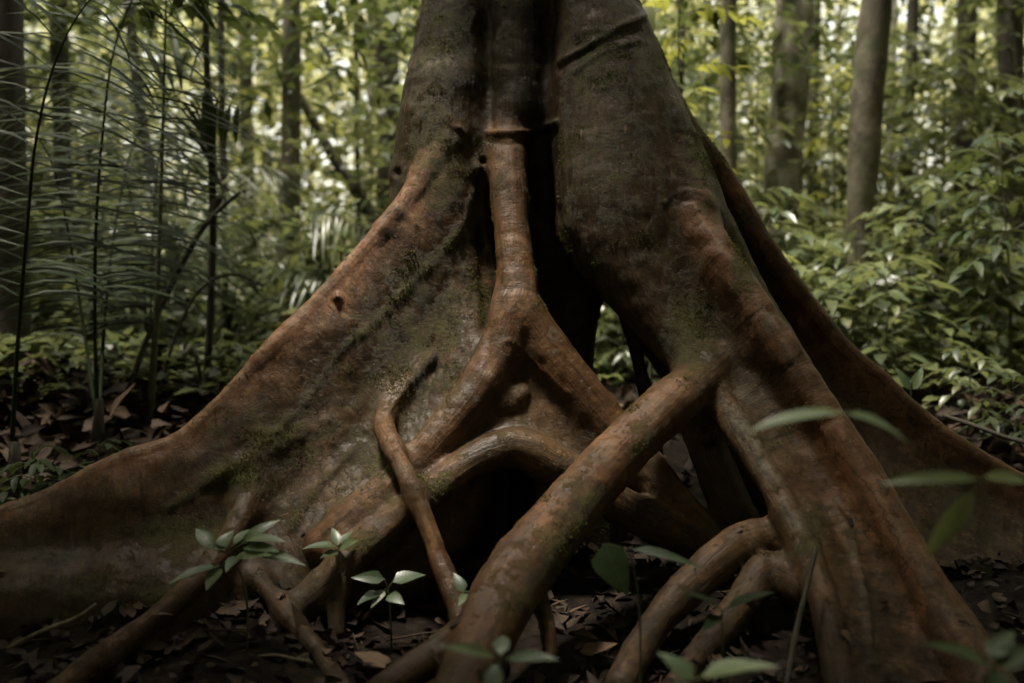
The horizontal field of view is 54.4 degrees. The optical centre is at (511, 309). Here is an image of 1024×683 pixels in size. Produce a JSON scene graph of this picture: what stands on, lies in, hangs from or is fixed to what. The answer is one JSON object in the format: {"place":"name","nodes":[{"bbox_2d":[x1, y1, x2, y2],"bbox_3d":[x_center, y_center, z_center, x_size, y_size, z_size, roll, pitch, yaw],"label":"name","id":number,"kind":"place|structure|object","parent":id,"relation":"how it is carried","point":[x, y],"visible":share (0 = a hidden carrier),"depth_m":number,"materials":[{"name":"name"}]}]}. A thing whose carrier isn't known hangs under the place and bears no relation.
{"place":"outdoors","nodes":[
{"label":"outdoors","id":0,"kind":"place"},
{"bbox_2d":[24,0,991,298],"label":"sky","id":1,"kind":"structure","parent":0,"point":[901,17],"materials":[{"name":"white"}]},
{"bbox_2d":[0,325,1023,682],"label":"ground","id":2,"kind":"structure","parent":0,"point":[416,621],"depth_m":3.46,"materials":[{"name":"soil"}]},
{"bbox_2d":[0,0,30,374],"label":"tree","id":3,"kind":"object","parent":2,"relation":"on","point":[13,21],"visible":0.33,"depth_m":6.90,"materials":[{"name":"brown plant"}]},
{"bbox_2d":[0,444,76,504],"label":"herb","id":4,"kind":"object","parent":2,"relation":"on","point":[33,468],"visible":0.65,"depth_m":4.65,"materials":[{"name":"green plant"}]},
{"bbox_2d":[48,1,78,358],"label":"tree","id":5,"kind":"object","parent":2,"relation":"on","point":[53,49],"visible":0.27,"depth_m":9.92,"materials":[{"name":"brown plant"}]},
{"bbox_2d":[31,438,134,490],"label":"herb","id":6,"kind":"object","parent":2,"relation":"on","point":[105,446],"visible":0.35,"depth_m":4.91,"materials":[{"name":"green plant"}]},
{"bbox_2d":[0,0,199,503],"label":"palm","id":7,"kind":"object","parent":2,"relation":"on","point":[15,454],"visible":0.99,"depth_m":4.98,"materials":[{"name":"green plant"}]},
{"bbox_2d":[0,0,275,448],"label":"palm","id":8,"kind":"object","parent":2,"relation":"on","point":[212,117],"visible":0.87,"depth_m":5.86,"materials":[{"name":"green plant"}]},
{"bbox_2d":[28,0,276,360],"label":"palm","id":9,"kind":"object","parent":2,"relation":"on","point":[226,266],"visible":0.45,"depth_m":7.56,"materials":[{"name":"green plant"}]},
{"bbox_2d":[123,0,188,377],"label":"tree","id":10,"kind":"object","parent":2,"relation":"on","point":[133,76],"visible":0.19,"depth_m":8.96,"materials":[{"name":"brown plant"}]},
{"bbox_2d":[73,280,242,362],"bbox_3d":[-3.105,0.196,8.487,1.367,0.913,1.415,0,0,31],"label":"bush","id":11,"kind":"object","parent":2,"relation":"on","point":[169,341],"visible":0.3,"depth_m":8.26,"materials":[{"name":"green plant"}]},
{"bbox_2d":[58,0,279,424],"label":"sapling","id":12,"kind":"object","parent":2,"relation":"on","point":[231,20],"visible":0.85,"depth_m":6.03,"materials":[{"name":"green plant"}]},
{"bbox_2d":[99,50,250,299],"bbox_3d":[-3.878,-1.224,11.364,1.922,3.726,2.151,0,0,0],"label":"sapling","id":13,"kind":"object","parent":2,"relation":"on","point":[177,112],"visible":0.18,"depth_m":11.51,"materials":[{"name":"green plant"}]},
{"bbox_2d":[125,191,240,392],"bbox_3d":[-2.085,-0.140,6.266,0.158,1.276,0.780,0,0,43],"label":"broken stick","id":14,"kind":"object","parent":2,"relation":"on","point":[216,207],"visible":0.77,"depth_m":6.31,"materials":[{"name":"brown wood"}]},
{"bbox_2d":[202,0,216,393],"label":"tree","id":15,"kind":"object","parent":2,"relation":"on","point":[210,311],"visible":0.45,"depth_m":6.58,"materials":[{"name":"brown plant"}]},
{"bbox_2d":[158,273,262,384],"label":"thin sapling","id":16,"kind":"object","parent":2,"relation":"on","point":[193,298],"visible":0.87,"depth_m":6.44,"materials":[{"name":"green plant"}]},
{"bbox_2d":[217,0,229,347],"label":"tree","id":17,"kind":"object","parent":2,"relation":"on","point":[221,80],"visible":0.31,"depth_m":8.97,"materials":[{"name":"brown plant"}]},
{"bbox_2d":[173,292,286,343],"bbox_3d":[-2.542,0.245,9.403,1.391,0.881,1.271,0,0,-14],"label":"bush","id":18,"kind":"object","parent":2,"relation":"on","point":[254,335],"visible":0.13,"depth_m":9.26,"materials":[{"name":"green plant"}]},
{"bbox_2d":[169,520,303,647],"bbox_3d":[-0.880,0.930,3.271,0.433,0.444,0.200,0,0,8],"label":"seedling","id":19,"kind":"object","parent":2,"relation":"on","point":[206,539],"visible":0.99,"depth_m":3.29,"materials":[{"name":"green plant"}]},
{"bbox_2d":[238,0,257,309],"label":"tree","id":20,"kind":"object","parent":2,"relation":"on","point":[246,82],"visible":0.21,"depth_m":12.93,"materials":[{"name":"brown plant"}]},
{"bbox_2d":[132,145,376,368],"bbox_3d":[-2.150,-0.331,8.616,2.076,2.172,1.626,0,0,37],"label":"palm","id":21,"kind":"object","parent":2,"relation":"on","point":[311,283],"visible":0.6,"depth_m":8.51,"materials":[{"name":"green plant"}]},
{"bbox_2d":[193,49,337,292],"bbox_3d":[-3.104,-1.388,12.564,1.932,3.930,2.376,0,0,-43],"label":"sapling","id":22,"kind":"object","parent":2,"relation":"on","point":[265,55],"visible":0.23,"depth_m":12.50,"materials":[{"name":"green plant"}]},
{"bbox_2d":[233,277,323,338],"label":"bush","id":23,"kind":"object","parent":2,"relation":"on","point":[300,291],"visible":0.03,"depth_m":10.02,"materials":[{"name":"green plant"}]},
{"bbox_2d":[258,653,311,662],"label":"twig","id":24,"kind":"object","parent":2,"relation":"on","point":[285,656],"visible":1,"depth_m":3.04,"materials":[{"name":"brown wood"}]},
{"bbox_2d":[275,0,300,329],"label":"tree","id":25,"kind":"object","parent":2,"relation":"on","point":[293,157],"visible":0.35,"depth_m":10.91,"materials":[{"name":"brown plant"}]},
{"bbox_2d":[242,243,348,345],"bbox_3d":[-1.662,0.062,8.398,1.292,1.247,1.386,0,0,0],"label":"bush","id":26,"kind":"object","parent":2,"relation":"on","point":[283,262],"visible":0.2,"depth_m":8.19,"materials":[{"name":"green plant"}]},
{"bbox_2d":[257,29,396,268],"bbox_3d":[-2.434,-1.627,13.460,2.334,4.373,2.045,0,0,-27],"label":"sapling","id":27,"kind":"object","parent":2,"relation":"on","point":[320,188],"visible":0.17,"depth_m":13.51,"materials":[{"name":"green plant"}]},
{"bbox_2d":[303,528,357,572],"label":"seedling","id":28,"kind":"object","parent":2,"relation":"on","point":[337,538],"visible":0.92,"depth_m":3.48,"materials":[{"name":"green plant"}]},
{"bbox_2d":[301,92,379,225],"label":"leaning tree","id":29,"kind":"object","parent":2,"relation":"on","point":[337,164],"visible":0.3,"depth_m":12.44,"materials":[{"name":"brown plant"}]},
{"bbox_2d":[353,1,361,228],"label":"tree","id":30,"kind":"object","parent":2,"relation":"on","point":[356,148],"visible":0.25,"depth_m":11.97,"materials":[{"name":"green plant"}]},
{"bbox_2d":[354,651,387,667],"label":"dead leaf","id":31,"kind":"object","parent":2,"relation":"on","point":[379,659],"visible":0.97,"depth_m":3.20,"materials":[{"name":"brown plant"}]},
{"bbox_2d":[374,2,400,214],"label":"tree","id":32,"kind":"object","parent":2,"relation":"on","point":[382,173],"visible":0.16,"depth_m":13.85,"materials":[{"name":"brown plant"}]},
{"bbox_2d":[351,570,424,649],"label":"seedling","id":33,"kind":"object","parent":2,"relation":"on","point":[376,577],"visible":0.98,"depth_m":3.35,"materials":[{"name":"green plant"}]},
{"bbox_2d":[453,573,468,605],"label":"seedling","id":34,"kind":"object","parent":2,"relation":"on","point":[460,583],"visible":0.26,"depth_m":3.23,"materials":[{"name":"green plant"}]},
{"bbox_2d":[441,636,558,682],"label":"seedling","id":35,"kind":"object","parent":2,"relation":"on","point":[494,673],"visible":1,"depth_m":2.23,"materials":[{"name":"green plant"}]},
{"bbox_2d":[0,0,1023,682],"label":"buttress tree","id":36,"kind":"object","parent":2,"relation":"on","point":[414,384],"visible":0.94,"depth_m":3.89,"materials":[{"name":"brown plant"}]},
{"bbox_2d":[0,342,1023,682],"bbox_3d":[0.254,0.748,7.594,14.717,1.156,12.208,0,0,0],"label":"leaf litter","id":37,"kind":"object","parent":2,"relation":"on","point":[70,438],"visible":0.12,"depth_m":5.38,"materials":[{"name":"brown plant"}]},
{"bbox_2d":[7,603,96,649],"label":"twig","id":38,"kind":"object","parent":37,"relation":"on","point":[49,628],"visible":1,"depth_m":3.20,"materials":[{"name":"brown wood"}]},
{"bbox_2d":[580,641,617,655],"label":"dead leaf","id":39,"kind":"object","parent":37,"relation":"on","point":[592,648],"visible":1,"depth_m":3.28,"materials":[{"name":"brown plant"}]},
{"bbox_2d":[942,374,966,402],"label":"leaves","id":40,"kind":"object","parent":37,"relation":"on","point":[947,390],"visible":0.52,"depth_m":6.63,"materials":[{"name":"green plant"}]},
{"bbox_2d":[0,325,1023,402],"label":"ground cover","id":41,"kind":"object","parent":2,"relation":"on","point":[223,356],"visible":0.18,"depth_m":6.56,"materials":[{"name":"green plant"}]},
{"bbox_2d":[0,503,1023,682],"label":"fallen bits","id":42,"kind":"object","parent":2,"relation":"on","point":[257,631],"visible":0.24,"depth_m":3.31,"materials":[{"name":"brown plant"}]},
{"bbox_2d":[24,0,1023,383],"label":"undergrowth","id":43,"kind":"object","parent":2,"relation":"on","point":[364,116],"visible":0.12,"depth_m":10.48,"materials":[{"name":"green plant"}]},
{"bbox_2d":[594,311,648,385],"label":"shrub","id":44,"kind":"object","parent":2,"relation":"on","point":[622,353],"visible":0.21,"depth_m":7.99,"materials":[{"name":"green plant"}]},
{"bbox_2d":[591,543,705,682],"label":"seedling","id":45,"kind":"object","parent":2,"relation":"on","point":[610,563],"visible":1,"depth_m":2.83,"materials":[{"name":"green plant"}]},
{"bbox_2d":[642,6,654,383],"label":"sapling","id":46,"kind":"object","parent":2,"relation":"on","point":[650,11],"visible":0.03,"depth_m":6.57,"materials":[{"name":"green plant"}]},
{"bbox_2d":[657,652,777,682],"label":"seedling","id":47,"kind":"object","parent":2,"relation":"on","point":[682,669],"visible":1,"depth_m":2.10,"materials":[{"name":"green plant"}]},
{"bbox_2d":[642,0,799,263],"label":"sapling","id":48,"kind":"object","parent":2,"relation":"on","point":[706,14],"visible":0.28,"depth_m":7.23,"materials":[{"name":"green plant"}]},
{"bbox_2d":[719,0,736,169],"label":"tree","id":49,"kind":"object","parent":2,"relation":"on","point":[727,93],"visible":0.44,"depth_m":7.94,"materials":[{"name":"brown plant"}]},
{"bbox_2d":[656,0,802,271],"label":"sapling","id":50,"kind":"object","parent":2,"relation":"on","point":[760,120],"visible":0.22,"depth_m":8.83,"materials":[{"name":"green plant"}]},
{"bbox_2d":[685,592,775,682],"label":"seedling","id":51,"kind":"object","parent":2,"relation":"on","point":[711,620],"visible":0.96,"depth_m":2.74,"materials":[{"name":"green plant"}]},
{"bbox_2d":[762,0,813,262],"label":"tree","id":52,"kind":"object","parent":2,"relation":"on","point":[791,92],"visible":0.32,"depth_m":9.84,"materials":[{"name":"brown plant"}]},
{"bbox_2d":[784,546,818,682],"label":"twig","id":53,"kind":"object","parent":2,"relation":"on","point":[792,651],"visible":1,"depth_m":3.02,"materials":[{"name":"green plant"}]},
{"bbox_2d":[751,187,866,320],"bbox_3d":[1.734,-0.108,7.400,1.540,1.586,1.556,0,0,43],"label":"shrub","id":54,"kind":"object","parent":2,"relation":"on","point":[763,209],"visible":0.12,"depth_m":7.29,"materials":[{"name":"green plant"}]},
{"bbox_2d":[806,0,820,261],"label":"tree","id":55,"kind":"object","parent":2,"relation":"on","point":[817,47],"visible":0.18,"depth_m":12.93,"materials":[{"name":"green plant"}]},
{"bbox_2d":[752,199,904,338],"bbox_3d":[2.397,-0.159,8.510,1.865,1.620,1.824,0,0,34],"label":"sapling","id":56,"kind":"object","parent":2,"relation":"on","point":[810,212],"visible":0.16,"depth_m":8.61,"materials":[{"name":"green plant"}]},
{"bbox_2d":[748,408,909,682],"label":"slender plant","id":57,"kind":"object","parent":2,"relation":"on","point":[799,414],"visible":1,"depth_m":1.95,"materials":[{"name":"green plant"}]},
{"bbox_2d":[749,52,932,305],"bbox_3d":[3.570,-1.051,10.591,1.936,3.404,1.854,0,0,42],"label":"sapling","id":58,"kind":"object","parent":2,"relation":"on","point":[823,140],"visible":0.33,"depth_m":10.61,"materials":[{"name":"green plant"}]},
{"bbox_2d":[792,265,929,388],"bbox_3d":[2.191,0.216,6.635,1.400,1.033,1.152,0,0,0],"label":"shrub","id":59,"kind":"object","parent":2,"relation":"on","point":[826,277],"visible":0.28,"depth_m":6.56,"materials":[{"name":"green plant"}]},
{"bbox_2d":[842,0,892,358],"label":"tree","id":60,"kind":"object","parent":2,"relation":"on","point":[871,49],"visible":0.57,"depth_m":8.10,"materials":[{"name":"brown plant"}]},
{"bbox_2d":[806,231,928,366],"bbox_3d":[2.480,0.054,7.465,1.328,1.297,1.128,0,0,44],"label":"shrub","id":61,"kind":"object","parent":2,"relation":"on","point":[816,264],"visible":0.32,"depth_m":7.32,"materials":[{"name":"green plant"}]},
{"bbox_2d":[803,61,973,289],"bbox_3d":[4.311,-1.135,11.577,1.961,3.518,2.161,0,0,0],"label":"sapling","id":62,"kind":"object","parent":2,"relation":"on","point":[901,125],"visible":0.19,"depth_m":11.39,"materials":[{"name":"green plant"}]},
{"bbox_2d":[884,0,897,289],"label":"tree","id":63,"kind":"object","parent":2,"relation":"on","point":[894,9],"visible":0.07,"depth_m":14.93,"materials":[{"name":"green plant"}]},
{"bbox_2d":[820,254,986,393],"bbox_3d":[2.491,0.182,6.638,1.306,1.124,1.141,0,0,0],"label":"shrub","id":64,"kind":"object","parent":2,"relation":"on","point":[870,296],"visible":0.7,"depth_m":6.54,"materials":[{"name":"green plant"}]},
{"bbox_2d":[896,0,919,305],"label":"tree","id":65,"kind":"object","parent":2,"relation":"on","point":[912,23],"visible":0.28,"depth_m":11.94,"materials":[{"name":"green plant"}]},
{"bbox_2d":[819,10,998,274],"bbox_3d":[4.936,-1.580,12.772,2.528,4.344,2.306,0,0,-28],"label":"sapling","id":66,"kind":"object","parent":2,"relation":"on","point":[922,121],"visible":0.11,"depth_m":12.76,"materials":[{"name":"green plant"}]},
{"bbox_2d":[895,366,922,397],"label":"seedling","id":67,"kind":"object","parent":2,"relation":"on","point":[914,382],"visible":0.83,"depth_m":5.71,"materials":[{"name":"green plant"}]},
{"bbox_2d":[828,32,1023,364],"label":"sapling","id":68,"kind":"object","parent":2,"relation":"on","point":[950,59],"visible":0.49,"depth_m":9.03,"materials":[{"name":"green plant"}]},
{"bbox_2d":[844,175,1023,389],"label":"shrub","id":69,"kind":"object","parent":2,"relation":"on","point":[928,200],"visible":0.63,"depth_m":7.29,"materials":[{"name":"green plant"}]},
{"bbox_2d":[870,68,1023,382],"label":"sapling","id":70,"kind":"object","parent":2,"relation":"on","point":[1014,89],"visible":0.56,"depth_m":8.47,"materials":[{"name":"green plant"}]},
{"bbox_2d":[879,470,1023,682],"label":"slender plant","id":71,"kind":"object","parent":2,"relation":"on","point":[950,524],"visible":1,"depth_m":1.91,"materials":[{"name":"green plant"}]},
{"bbox_2d":[896,132,1023,391],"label":"shrub","id":72,"kind":"object","parent":2,"relation":"on","point":[970,211],"visible":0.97,"depth_m":6.74,"materials":[{"name":"green plant"}]},
{"bbox_2d":[950,0,976,359],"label":"tree","id":73,"kind":"object","parent":2,"relation":"on","point":[972,38],"visible":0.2,"depth_m":10.93,"materials":[{"name":"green plant"}]},
{"bbox_2d":[904,0,1023,280],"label":"sapling","id":74,"kind":"object","parent":2,"relation":"on","point":[992,26],"visible":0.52,"depth_m":9.77,"materials":[{"name":"green plant"}]},
{"bbox_2d":[919,347,1023,439],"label":"herb","id":75,"kind":"object","parent":2,"relation":"on","point":[953,372],"visible":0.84,"depth_m":5.89,"materials":[{"name":"green plant"}]},
{"bbox_2d":[919,630,1023,682],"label":"seedling","id":76,"kind":"object","parent":2,"relation":"on","point":[1008,655],"visible":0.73,"depth_m":1.99,"materials":[{"name":"green plant"}]},
{"bbox_2d":[944,372,1023,461],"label":"herb","id":77,"kind":"object","parent":2,"relation":"on","point":[1004,406],"visible":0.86,"depth_m":5.61,"materials":[{"name":"green plant"}]},
{"bbox_2d":[944,414,1023,443],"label":"twig","id":78,"kind":"object","parent":2,"relation":"on","point":[985,429],"visible":1,"depth_m":5.29,"materials":[{"name":"brown wood"}]},
{"bbox_2d":[996,0,1023,365],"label":"tree","id":79,"kind":"object","parent":2,"relation":"on","point":[1006,57],"visible":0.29,"depth_m":9.90,"materials":[{"name":"brown plant"}]},
{"bbox_2d":[24,0,999,322],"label":"forest","id":80,"kind":"object","parent":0,"point":[672,8],"depth_m":18.65,"materials":[{"name":"green plant"}]},
{"bbox_2d":[24,0,1023,127],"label":"canopy","id":81,"kind":"object","parent":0,"point":[317,14],"visible":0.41,"depth_m":9.84,"materials":[{"name":"green plant"}]},
{"bbox_2d":[677,0,684,95],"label":"hanging vine","id":82,"kind":"object","parent":81,"relation":"hanging from","point":[682,34],"visible":0.2,"depth_m":8.58,"materials":[{"name":"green plant"}]}
]}

